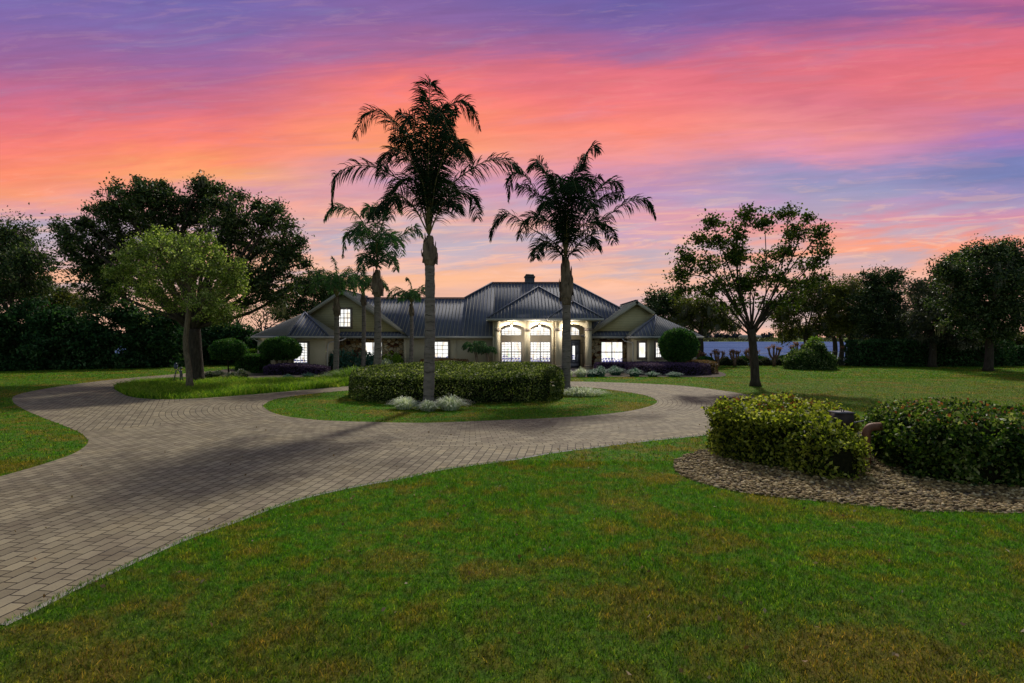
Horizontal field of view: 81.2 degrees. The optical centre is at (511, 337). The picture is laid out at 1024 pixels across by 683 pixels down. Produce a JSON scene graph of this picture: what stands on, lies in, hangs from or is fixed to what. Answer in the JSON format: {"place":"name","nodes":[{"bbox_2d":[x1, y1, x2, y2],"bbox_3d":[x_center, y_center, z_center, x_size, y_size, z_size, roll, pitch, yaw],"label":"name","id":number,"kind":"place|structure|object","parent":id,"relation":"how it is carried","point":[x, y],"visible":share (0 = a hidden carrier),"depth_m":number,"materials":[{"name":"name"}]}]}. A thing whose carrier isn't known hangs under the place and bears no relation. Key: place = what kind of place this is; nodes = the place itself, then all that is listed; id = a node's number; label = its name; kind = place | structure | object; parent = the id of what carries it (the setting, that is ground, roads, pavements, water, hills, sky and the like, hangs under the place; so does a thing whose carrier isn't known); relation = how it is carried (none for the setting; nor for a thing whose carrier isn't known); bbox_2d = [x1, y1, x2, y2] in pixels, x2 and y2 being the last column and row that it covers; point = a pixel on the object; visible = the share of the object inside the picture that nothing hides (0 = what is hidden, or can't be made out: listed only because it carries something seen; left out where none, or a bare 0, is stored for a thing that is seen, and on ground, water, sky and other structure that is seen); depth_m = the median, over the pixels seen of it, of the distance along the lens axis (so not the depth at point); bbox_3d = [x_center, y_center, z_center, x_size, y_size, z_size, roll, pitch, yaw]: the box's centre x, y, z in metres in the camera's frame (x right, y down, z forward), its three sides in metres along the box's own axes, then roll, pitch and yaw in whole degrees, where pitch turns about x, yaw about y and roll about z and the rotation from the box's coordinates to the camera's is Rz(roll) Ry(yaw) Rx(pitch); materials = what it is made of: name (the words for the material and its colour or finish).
{"place":"outdoors","nodes":[
{"label":"outdoors","id":0,"kind":"place"},
{"bbox_2d":[111,373,348,398],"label":"tall grass","id":1,"kind":"structure","parent":0,"point":[160,388],"depth_m":30.64,"materials":[{"name":"green plant"}]},
{"bbox_2d":[324,365,361,377],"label":"lime grass","id":2,"kind":"structure","parent":0,"point":[346,371],"depth_m":37.33,"materials":[{"name":"green plant"}]},
{"bbox_2d":[0,371,754,623],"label":"driveway","id":3,"kind":"structure","parent":0,"point":[149,475],"depth_m":13.26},
{"bbox_2d":[115,342,845,363],"bbox_3d":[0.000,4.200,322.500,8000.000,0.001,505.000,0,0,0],"label":"lake","id":4,"kind":"structure","parent":0,"point":[727,346],"depth_m":244.38,"materials":[{"name":"liquid"}]},
{"bbox_2d":[0,337,1023,682],"bbox_3d":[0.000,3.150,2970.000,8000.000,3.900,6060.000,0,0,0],"label":"ground","id":5,"kind":"structure","parent":0,"point":[952,635],"depth_m":6.44,"materials":[{"name":"green plant"}]},
{"bbox_2d":[0,302,26,370],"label":"screen tree","id":6,"kind":"object","parent":5,"relation":"on","point":[4,317],"visible":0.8,"depth_m":47.79,"materials":[{"name":"green plant"}]},
{"bbox_2d":[0,302,59,370],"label":"screen tree","id":7,"kind":"object","parent":5,"relation":"on","point":[41,340],"visible":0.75,"depth_m":48.50,"materials":[{"name":"green plant"}]},
{"bbox_2d":[0,203,68,345],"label":"boundary tree","id":8,"kind":"object","parent":5,"relation":"on","point":[22,266],"visible":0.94,"depth_m":50.72,"materials":[{"name":"green plant"}]},
{"bbox_2d":[9,293,90,370],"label":"screen tree","id":9,"kind":"object","parent":5,"relation":"on","point":[51,314],"visible":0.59,"depth_m":49.56,"materials":[{"name":"green plant"}]},
{"bbox_2d":[9,280,106,316],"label":"boundary tree","id":10,"kind":"object","parent":5,"relation":"on","point":[63,294],"visible":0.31,"depth_m":54.26,"materials":[{"name":"green plant"}]},
{"bbox_2d":[43,301,118,369],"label":"screen tree","id":11,"kind":"object","parent":5,"relation":"on","point":[84,327],"visible":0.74,"depth_m":50.37,"materials":[{"name":"green plant"}]},
{"bbox_2d":[76,290,151,368],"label":"screen tree","id":12,"kind":"object","parent":5,"relation":"on","point":[115,316],"visible":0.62,"depth_m":51.57,"materials":[{"name":"green plant"}]},
{"bbox_2d":[108,297,175,368],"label":"screen tree","id":13,"kind":"object","parent":5,"relation":"on","point":[136,315],"visible":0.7,"depth_m":52.35,"materials":[{"name":"green plant"}]},
{"bbox_2d":[138,300,203,367],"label":"screen tree","id":14,"kind":"object","parent":5,"relation":"on","point":[170,348],"visible":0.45,"depth_m":53.45,"materials":[{"name":"green plant"}]},
{"bbox_2d":[98,223,254,386],"bbox_3d":[-17.395,-1.597,30.958,8.295,8.611,4.777,0,0,0],"label":"young oak","id":15,"kind":"object","parent":5,"relation":"on","point":[185,268],"visible":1,"depth_m":30.89,"materials":[{"name":"green plant"}]},
{"bbox_2d":[40,169,317,380],"bbox_3d":[-20.310,-3.795,38.018,16.749,13.060,9.404,0,0,0],"label":"live oak","id":16,"kind":"object","parent":5,"relation":"on","point":[203,203],"visible":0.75,"depth_m":36.23,"materials":[{"name":"green plant"}]},
{"bbox_2d":[128,323,245,365],"bbox_3d":[-32.375,0.493,59.499,12.214,4.759,5.171,0,0,0],"label":"boundary hedge","id":17,"kind":"object","parent":5,"relation":"on","point":[206,356],"visible":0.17,"depth_m":57.95,"materials":[{"name":"green plant"}]},
{"bbox_2d":[178,313,233,354],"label":"screen tree","id":18,"kind":"object","parent":5,"relation":"on","point":[204,339],"visible":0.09,"depth_m":57.59,"materials":[{"name":"green plant"}]},
{"bbox_2d":[204,370,218,377],"bbox_3d":[-20.271,2.429,40.031,1.598,0.543,1.666,0,0,0],"label":"grassy mound","id":19,"kind":"object","parent":5,"relation":"on","point":[210,373],"visible":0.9,"depth_m":39.82,"materials":[{"name":"green plant"}]},
{"bbox_2d":[201,315,257,364],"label":"screen tree","id":20,"kind":"object","parent":5,"relation":"on","point":[247,329],"visible":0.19,"depth_m":58.32,"materials":[{"name":"green plant"}]},
{"bbox_2d":[220,372,245,377],"bbox_3d":[-17.915,2.433,38.060,1.931,0.535,1.965,0,0,0],"label":"grassy mound","id":21,"kind":"object","parent":5,"relation":"on","point":[229,374],"visible":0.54,"depth_m":37.89,"materials":[{"name":"green plant"}]},
{"bbox_2d":[221,323,260,349],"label":"screen tree","id":22,"kind":"object","parent":5,"relation":"on","point":[251,342],"visible":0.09,"depth_m":58.19,"materials":[{"name":"green plant"}]},
{"bbox_2d":[235,368,252,378],"bbox_3d":[-17.667,2.364,39.073,1.859,0.672,1.874,0,0,0],"label":"grassy mound","id":23,"kind":"object","parent":5,"relation":"on","point":[243,373],"visible":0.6,"depth_m":38.87,"materials":[{"name":"green plant"}]},
{"bbox_2d":[226,300,289,346],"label":"bare tree","id":24,"kind":"object","parent":5,"relation":"on","point":[266,318],"visible":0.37,"depth_m":63.77,"materials":[{"name":"brown plant"}]},
{"bbox_2d":[263,267,346,323],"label":"tree","id":25,"kind":"object","parent":5,"relation":"on","point":[303,304],"visible":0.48,"depth_m":70.89,"materials":[{"name":"green plant"}]},
{"bbox_2d":[0,434,707,625],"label":"driveway edging","id":26,"kind":"object","parent":5,"relation":"on","point":[97,578],"visible":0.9,"depth_m":8.28,"materials":[{"name":"concrete"}]},
{"bbox_2d":[323,192,423,368],"bbox_3d":[-8.544,-3.305,37.834,5.356,12.029,4.807,0,0,37],"label":"queen palm","id":27,"kind":"object","parent":5,"relation":"on","point":[376,247],"visible":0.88,"depth_m":37.50,"materials":[{"name":"green plant"}]},
{"bbox_2d":[387,396,418,409],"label":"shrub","id":28,"kind":"object","parent":5,"relation":"on","point":[403,403],"visible":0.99,"depth_m":22.28,"materials":[{"name":"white plant"}]},
{"bbox_2d":[329,74,524,403],"bbox_3d":[-3.505,-3.698,23.139,5.911,12.815,5.931,0,0,-44],"label":"queen palm","id":29,"kind":"object","parent":5,"relation":"on","point":[429,189],"visible":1,"depth_m":23.11,"materials":[{"name":"green plant"}]},
{"bbox_2d":[414,400,449,410],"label":"striped lily clump","id":30,"kind":"object","parent":5,"relation":"on","point":[426,405],"visible":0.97,"depth_m":21.78,"materials":[{"name":"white plant"}]},
{"bbox_2d":[433,392,475,410],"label":"striped lily clump","id":31,"kind":"object","parent":5,"relation":"on","point":[452,402],"visible":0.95,"depth_m":22.03,"materials":[{"name":"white plant"}]},
{"bbox_2d":[348,360,564,403],"bbox_3d":[-2.497,1.979,28.490,9.978,1.546,8.899,0,0,0],"label":"clipped hedge","id":32,"kind":"object","parent":5,"relation":"on","point":[492,382],"visible":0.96,"depth_m":24.99,"materials":[{"name":"green plant"}]},
{"bbox_2d":[212,369,725,378],"bbox_3d":[-3.159,2.688,45.194,41.047,0.001,12.100,0,0,-3],"label":"planting bed","id":33,"kind":"object","parent":5,"relation":"on","point":[258,375],"visible":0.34,"depth_m":41.96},
{"bbox_2d":[207,338,249,372],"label":"ball tree","id":34,"kind":"object","parent":33,"relation":"on","point":[228,349],"visible":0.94,"depth_m":44.64,"materials":[{"name":"green plant"}]},
{"bbox_2d":[234,353,270,372],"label":"boxed hedge","id":35,"kind":"object","parent":33,"relation":"on","point":[252,362],"visible":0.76,"depth_m":44.88,"materials":[{"name":"green plant"}]},
{"bbox_2d":[257,335,302,363],"bbox_3d":[-17.423,1.276,44.916,3.449,2.901,2.501,0,0,0],"label":"round shrub","id":36,"kind":"object","parent":33,"relation":"on","point":[281,348],"visible":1,"depth_m":44.19,"materials":[{"name":"green plant"}]},
{"bbox_2d":[263,362,330,374],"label":"purple hedge","id":37,"kind":"object","parent":33,"relation":"on","point":[298,368],"visible":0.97,"depth_m":42.70,"materials":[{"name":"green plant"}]},
{"bbox_2d":[308,256,364,374],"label":"queen palm","id":38,"kind":"object","parent":33,"relation":"on","point":[339,283],"visible":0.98,"depth_m":40.54,"materials":[{"name":"green plant"}]},
{"bbox_2d":[329,348,356,369],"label":"philodendron","id":39,"kind":"object","parent":33,"relation":"on","point":[345,357],"visible":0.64,"depth_m":47.34,"materials":[{"name":"green plant"}]},
{"bbox_2d":[335,257,389,366],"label":"queen palm","id":40,"kind":"object","parent":33,"relation":"on","point":[367,282],"visible":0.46,"depth_m":46.35,"materials":[{"name":"green plant"}]},
{"bbox_2d":[354,349,373,367],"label":"philodendron","id":41,"kind":"object","parent":33,"relation":"on","point":[357,362],"visible":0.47,"depth_m":47.12,"materials":[{"name":"green plant"}]},
{"bbox_2d":[381,351,403,362],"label":"croton shrub","id":42,"kind":"object","parent":33,"relation":"on","point":[396,359],"visible":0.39,"depth_m":47.14,"materials":[{"name":"green plant"}]},
{"bbox_2d":[386,277,424,362],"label":"queen palm","id":43,"kind":"object","parent":33,"relation":"on","point":[411,295],"visible":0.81,"depth_m":46.36,"materials":[{"name":"green plant"}]},
{"bbox_2d":[419,358,469,361],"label":"rusty hedge","id":44,"kind":"object","parent":33,"relation":"on","point":[450,359],"visible":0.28,"depth_m":46.44,"materials":[{"name":"brown plant"}]},
{"bbox_2d":[462,341,486,362],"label":"pygmy palm","id":45,"kind":"object","parent":33,"relation":"on","point":[472,348],"visible":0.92,"depth_m":46.84,"materials":[{"name":"green plant"}]},
{"bbox_2d":[477,346,496,361],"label":"pygmy palm","id":46,"kind":"object","parent":33,"relation":"on","point":[486,350],"visible":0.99,"depth_m":46.62,"materials":[{"name":"green plant"}]},
{"bbox_2d":[572,367,587,376],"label":"flowering clump","id":47,"kind":"object","parent":33,"relation":"on","point":[580,372],"visible":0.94,"depth_m":40.51,"materials":[{"name":"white plant"}]},
{"bbox_2d":[591,366,607,376],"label":"grass tuft","id":48,"kind":"object","parent":33,"relation":"on","point":[600,372],"visible":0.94,"depth_m":40.84,"materials":[{"name":"teal plant"}]},
{"bbox_2d":[593,361,628,371],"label":"purple hedge","id":49,"kind":"object","parent":33,"relation":"on","point":[609,365],"visible":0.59,"depth_m":45.69,"materials":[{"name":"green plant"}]},
{"bbox_2d":[607,366,625,374],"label":"grass tuft","id":50,"kind":"object","parent":33,"relation":"on","point":[614,371],"visible":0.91,"depth_m":42.31,"materials":[{"name":"teal plant"}]},
{"bbox_2d":[624,368,641,376],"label":"grass tuft","id":51,"kind":"object","parent":33,"relation":"on","point":[635,373],"visible":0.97,"depth_m":40.85,"materials":[{"name":"teal plant"}]},
{"bbox_2d":[624,360,710,374],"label":"purple hedge","id":52,"kind":"object","parent":33,"relation":"on","point":[684,368],"visible":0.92,"depth_m":42.50,"materials":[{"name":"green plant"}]},
{"bbox_2d":[657,326,700,362],"bbox_3d":[12.502,0.949,45.010,3.170,3.545,3.043,0,0,0],"label":"round shrub","id":53,"kind":"object","parent":33,"relation":"on","point":[679,344],"visible":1,"depth_m":44.16,"materials":[{"name":"green plant"}]},
{"bbox_2d":[670,359,718,373],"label":"rusty hedge","id":54,"kind":"object","parent":33,"relation":"on","point":[713,368],"visible":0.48,"depth_m":44.14,"materials":[{"name":"brown plant"}]},
{"bbox_2d":[251,274,703,371],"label":"ranch house","id":55,"kind":"structure","parent":5,"relation":"on","point":[602,329],"depth_m":49.58,"materials":[{"name":"metal"}]},
{"bbox_2d":[292,341,309,363],"bbox_3d":[-16.410,1.220,46.365,1.400,1.880,0.070,0,0,0],"label":"window","id":56,"kind":"structure","parent":55,"relation":"in","point":[304,358],"depth_m":46.36,"materials":[{"name":"grey glass"}]},
{"bbox_2d":[339,307,352,328],"bbox_3d":[-13.940,-1.590,49.565,1.400,1.760,0.070,0,0,0],"label":"window","id":57,"kind":"structure","parent":55,"relation":"in","point":[346,318],"depth_m":49.56,"materials":[{"name":"grey glass"}]},
{"bbox_2d":[366,342,381,357],"bbox_3d":[-11.645,1.075,50.065,1.550,1.350,0.070,0,0,0],"label":"window","id":58,"kind":"structure","parent":55,"relation":"in","point":[369,345],"depth_m":50.08,"materials":[{"name":"grey glass"}]},
{"bbox_2d":[435,340,449,358],"bbox_3d":[-5.910,1.030,49.065,1.660,1.620,0.070,0,0,0],"label":"window","id":59,"kind":"structure","parent":55,"relation":"in","point":[442,347],"depth_m":49.08,"materials":[{"name":"grey glass"}]},
{"bbox_2d":[501,342,521,361],"bbox_3d":[-0.050,1.225,50.015,1.700,1.710,0.070,0,0,0],"label":"window","id":60,"kind":"structure","parent":55,"relation":"in","point":[510,351],"depth_m":50.03,"materials":[{"name":"grey glass"}]},
{"bbox_2d":[501,327,521,335],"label":"window","id":61,"kind":"structure","parent":55,"relation":"in","point":[508,331],"depth_m":50.03,"materials":[{"name":"grey glass"}]},
{"bbox_2d":[530,342,550,361],"bbox_3d":[2.370,1.225,50.015,1.720,1.710,0.070,0,0,0],"label":"window","id":62,"kind":"structure","parent":55,"relation":"in","point":[539,351],"depth_m":50.03,"materials":[{"name":"grey glass"}]},
{"bbox_2d":[530,326,550,335],"bbox_3d":[2.370,-0.520,50.015,1.720,0.760,0.070,0,0,0],"label":"window","id":63,"kind":"structure","parent":55,"relation":"in","point":[536,331],"depth_m":50.03,"materials":[{"name":"white glass"}]},
{"bbox_2d":[571,327,578,335],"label":"window","id":64,"kind":"structure","parent":55,"relation":"in","point":[574,331],"depth_m":51.92,"materials":[{"name":"grey glass"}]},
{"bbox_2d":[571,340,580,367],"bbox_3d":[5.360,1.430,51.906,1.180,2.460,0.088,0,0,0],"label":"door","id":65,"kind":"structure","parent":55,"relation":"in","point":[575,344],"depth_m":51.87,"materials":[{"name":"grey"}]},
{"bbox_2d":[601,342,622,361],"bbox_3d":[8.345,1.245,49.915,1.830,1.750,0.070,0,0,0],"label":"window","id":66,"kind":"structure","parent":55,"relation":"in","point":[610,351],"depth_m":49.93,"materials":[{"name":"grey glass"}]},
{"bbox_2d":[637,341,646,359],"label":"window","id":67,"kind":"structure","parent":55,"relation":"in","point":[641,345],"depth_m":46.90,"materials":[{"name":"grey glass"}]},
{"bbox_2d":[654,341,663,359],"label":"window","id":68,"kind":"structure","parent":55,"relation":"in","point":[656,350],"depth_m":47.31,"materials":[{"name":"grey glass"}]},
{"bbox_2d":[0,377,1023,465],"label":"grass","id":69,"kind":"structure","parent":5,"relation":"on","point":[50,431],"depth_m":24.41,"materials":[{"name":"green plant"}]},
{"bbox_2d":[0,365,1023,378],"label":"grass","id":70,"kind":"structure","parent":5,"relation":"on","point":[940,375],"depth_m":45.19,"materials":[{"name":"green plant"}]},
{"bbox_2d":[14,409,1023,679],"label":"fallen leaves","id":71,"kind":"object","parent":5,"relation":"on","point":[544,549],"visible":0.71,"depth_m":7.14,"materials":[{"name":"brown plant"}]},
{"bbox_2d":[117,325,924,338],"bbox_3d":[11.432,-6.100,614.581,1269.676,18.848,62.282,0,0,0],"label":"wood","id":72,"kind":"object","parent":5,"relation":"on","point":[764,335],"visible":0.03,"depth_m":600.61,"materials":[{"name":"green plant"}]},
{"bbox_2d":[489,140,656,388],"bbox_3d":[3.108,-3.755,30.737,8.675,12.931,5.241,0,0,0],"label":"queen palm","id":73,"kind":"object","parent":5,"relation":"on","point":[563,221],"visible":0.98,"depth_m":30.68,"materials":[{"name":"green plant"}]},
{"bbox_2d":[552,386,607,396],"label":"striped lily clump","id":74,"kind":"object","parent":5,"relation":"on","point":[576,392],"visible":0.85,"depth_m":27.22,"materials":[{"name":"white plant"}]},
{"bbox_2d":[637,284,696,323],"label":"lakeside tree","id":75,"kind":"object","parent":5,"relation":"on","point":[657,304],"visible":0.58,"depth_m":60.24,"materials":[{"name":"green plant"}]},
{"bbox_2d":[666,293,743,356],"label":"lakeside tree","id":76,"kind":"object","parent":5,"relation":"on","point":[708,317],"visible":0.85,"depth_m":57.71,"materials":[{"name":"green plant"}]},
{"bbox_2d":[710,349,727,365],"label":"crape myrtle","id":77,"kind":"object","parent":5,"relation":"on","point":[716,355],"visible":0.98,"depth_m":55.47,"materials":[{"name":"brown plant"}]},
{"bbox_2d":[719,356,732,365],"bbox_3d":[20.201,2.259,57.017,1.566,1.002,1.601,0,0,0],"label":"scrub row","id":78,"kind":"object","parent":5,"relation":"on","point":[726,361],"visible":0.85,"depth_m":56.55,"materials":[{"name":"green plant"}]},
{"bbox_2d":[729,348,740,365],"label":"crape myrtle","id":79,"kind":"object","parent":5,"relation":"on","point":[733,357],"visible":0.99,"depth_m":55.44,"materials":[{"name":"brown plant"}]},
{"bbox_2d":[730,357,748,365],"bbox_3d":[21.470,2.296,56.962,2.312,0.921,1.481,0,0,0],"label":"scrub row","id":80,"kind":"object","parent":5,"relation":"on","point":[741,361],"visible":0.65,"depth_m":56.56,"materials":[{"name":"green plant"}]},
{"bbox_2d":[661,201,843,386],"bbox_3d":[13.084,-2.386,33.230,9.690,10.198,3.437,0,0,0],"label":"sycamore","id":81,"kind":"object","parent":5,"relation":"on","point":[735,255],"visible":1,"depth_m":32.62,"materials":[{"name":"green plant"}]},
{"bbox_2d":[758,356,776,365],"bbox_3d":[23.968,2.293,56.986,2.651,0.946,1.573,0,0,0],"label":"scrub row","id":82,"kind":"object","parent":5,"relation":"on","point":[765,361],"visible":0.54,"depth_m":56.56,"materials":[{"name":"green plant"}]},
{"bbox_2d":[765,344,782,365],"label":"crape myrtle","id":83,"kind":"object","parent":5,"relation":"on","point":[775,356],"visible":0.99,"depth_m":55.36,"materials":[{"name":"brown plant"}]},
{"bbox_2d":[697,337,914,341],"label":"shore reeds","id":84,"kind":"object","parent":5,"relation":"on","point":[742,339],"visible":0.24,"depth_m":571.94,"materials":[{"name":"green plant"}]},
{"bbox_2d":[780,339,840,369],"bbox_3d":[25.175,1.419,50.390,4.746,2.730,3.903,0,0,0],"label":"loose bush","id":85,"kind":"object","parent":5,"relation":"on","point":[818,356],"visible":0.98,"depth_m":49.19,"materials":[{"name":"green plant"}]},
{"bbox_2d":[805,335,823,348],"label":"lime shrub","id":86,"kind":"object","parent":5,"relation":"on","point":[813,338],"visible":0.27,"depth_m":50.30,"materials":[{"name":"green plant"}]},
{"bbox_2d":[766,273,865,347],"bbox_3d":[31.264,-1.926,62.019,9.771,9.606,7.336,0,0,26],"label":"lakeside tree","id":87,"kind":"object","parent":5,"relation":"on","point":[832,317],"visible":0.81,"depth_m":61.40,"materials":[{"name":"green plant"}]},
{"bbox_2d":[816,313,837,358],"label":"waterside tree","id":88,"kind":"object","parent":5,"relation":"on","point":[835,345],"visible":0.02,"depth_m":73.80,"materials":[{"name":"brown plant"}]},
{"bbox_2d":[836,333,843,360],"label":"waterside tree","id":89,"kind":"object","parent":5,"relation":"on","point":[841,351],"visible":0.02,"depth_m":75.79,"materials":[{"name":"brown plant"}]},
{"bbox_2d":[821,274,868,355],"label":"lakeside tree","id":90,"kind":"object","parent":5,"relation":"on","point":[849,333],"visible":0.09,"depth_m":65.51,"materials":[{"name":"green plant"}]},
{"bbox_2d":[673,432,1023,512],"bbox_3d":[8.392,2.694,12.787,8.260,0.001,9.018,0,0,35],"label":"gravel bed","id":91,"kind":"object","parent":5,"relation":"on","point":[877,492],"visible":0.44,"depth_m":10.50,"materials":[{"name":"brown gravel"}]},
{"bbox_2d":[701,389,863,468],"bbox_3d":[6.192,1.996,14.058,3.920,1.508,3.287,0,0,-34],"label":"hedge","id":92,"kind":"object","parent":91,"relation":"on","point":[744,428],"visible":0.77,"depth_m":13.04,"materials":[{"name":"green plant"}]},
{"bbox_2d":[770,410,876,480],"bbox_3d":[6.171,2.091,11.918,1.681,1.297,1.841,0,0,-38],"label":"bush","id":93,"kind":"object","parent":91,"relation":"on","point":[822,448],"visible":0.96,"depth_m":11.52,"materials":[{"name":"green plant"}]},
{"bbox_2d":[828,409,863,427],"bbox_3d":[6.922,2.087,12.221,0.763,1.225,0.381,0,0,0],"label":"utility box","id":94,"kind":"object","parent":91,"relation":"on","point":[846,418],"visible":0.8,"depth_m":12.05,"materials":[{"name":"metal"}]},
{"bbox_2d":[862,422,882,464],"bbox_3d":[7.583,2.248,12.600,0.391,0.905,0.166,0,0,0],"label":"rusty pipe","id":95,"kind":"object","parent":91,"relation":"on","point":[868,429],"visible":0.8,"depth_m":12.53,"materials":[{"name":"brown metal"}]},
{"bbox_2d":[862,393,1023,486],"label":"hedge","id":96,"kind":"object","parent":91,"relation":"on","point":[974,443],"visible":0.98,"depth_m":11.27,"materials":[{"name":"green plant"}]},
{"bbox_2d":[837,263,915,344],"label":"lakeside tree","id":97,"kind":"object","parent":5,"relation":"on","point":[875,318],"visible":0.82,"depth_m":59.22,"materials":[{"name":"green plant"}]},
{"bbox_2d":[843,338,1015,366],"bbox_3d":[38.973,1.421,55.982,15.118,2.775,3.637,0,0,0],"label":"dark hedge","id":98,"kind":"object","parent":5,"relation":"on","point":[879,352],"visible":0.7,"depth_m":54.59,"materials":[{"name":"green plant"}]},
{"bbox_2d":[889,272,983,366],"bbox_3d":[38.664,-1.867,54.422,7.981,9.191,6.648,0,0,-24],"label":"lakeside tree","id":99,"kind":"object","parent":5,"relation":"on","point":[921,318],"visible":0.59,"depth_m":53.70,"materials":[{"name":"green plant"}]},
{"bbox_2d":[915,233,1023,370],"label":"lawn tree","id":100,"kind":"object","parent":5,"relation":"on","point":[998,314],"visible":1,"depth_m":46.47,"materials":[{"name":"green plant"}]},
{"bbox_2d":[918,330,1023,345],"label":"back hedge","id":101,"kind":"object","parent":5,"relation":"on","point":[1019,340],"visible":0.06,"depth_m":62.18,"materials":[{"name":"green plant"}]},
{"bbox_2d":[1003,344,1023,365],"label":"dark hedge","id":102,"kind":"object","parent":5,"relation":"on","point":[1019,354],"visible":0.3,"depth_m":56.16,"materials":[{"name":"green plant"}]},
{"bbox_2d":[0,0,1023,336],"label":"sky","id":103,"kind":"structure","parent":0,"point":[899,124],"materials":[{"name":"pink"}]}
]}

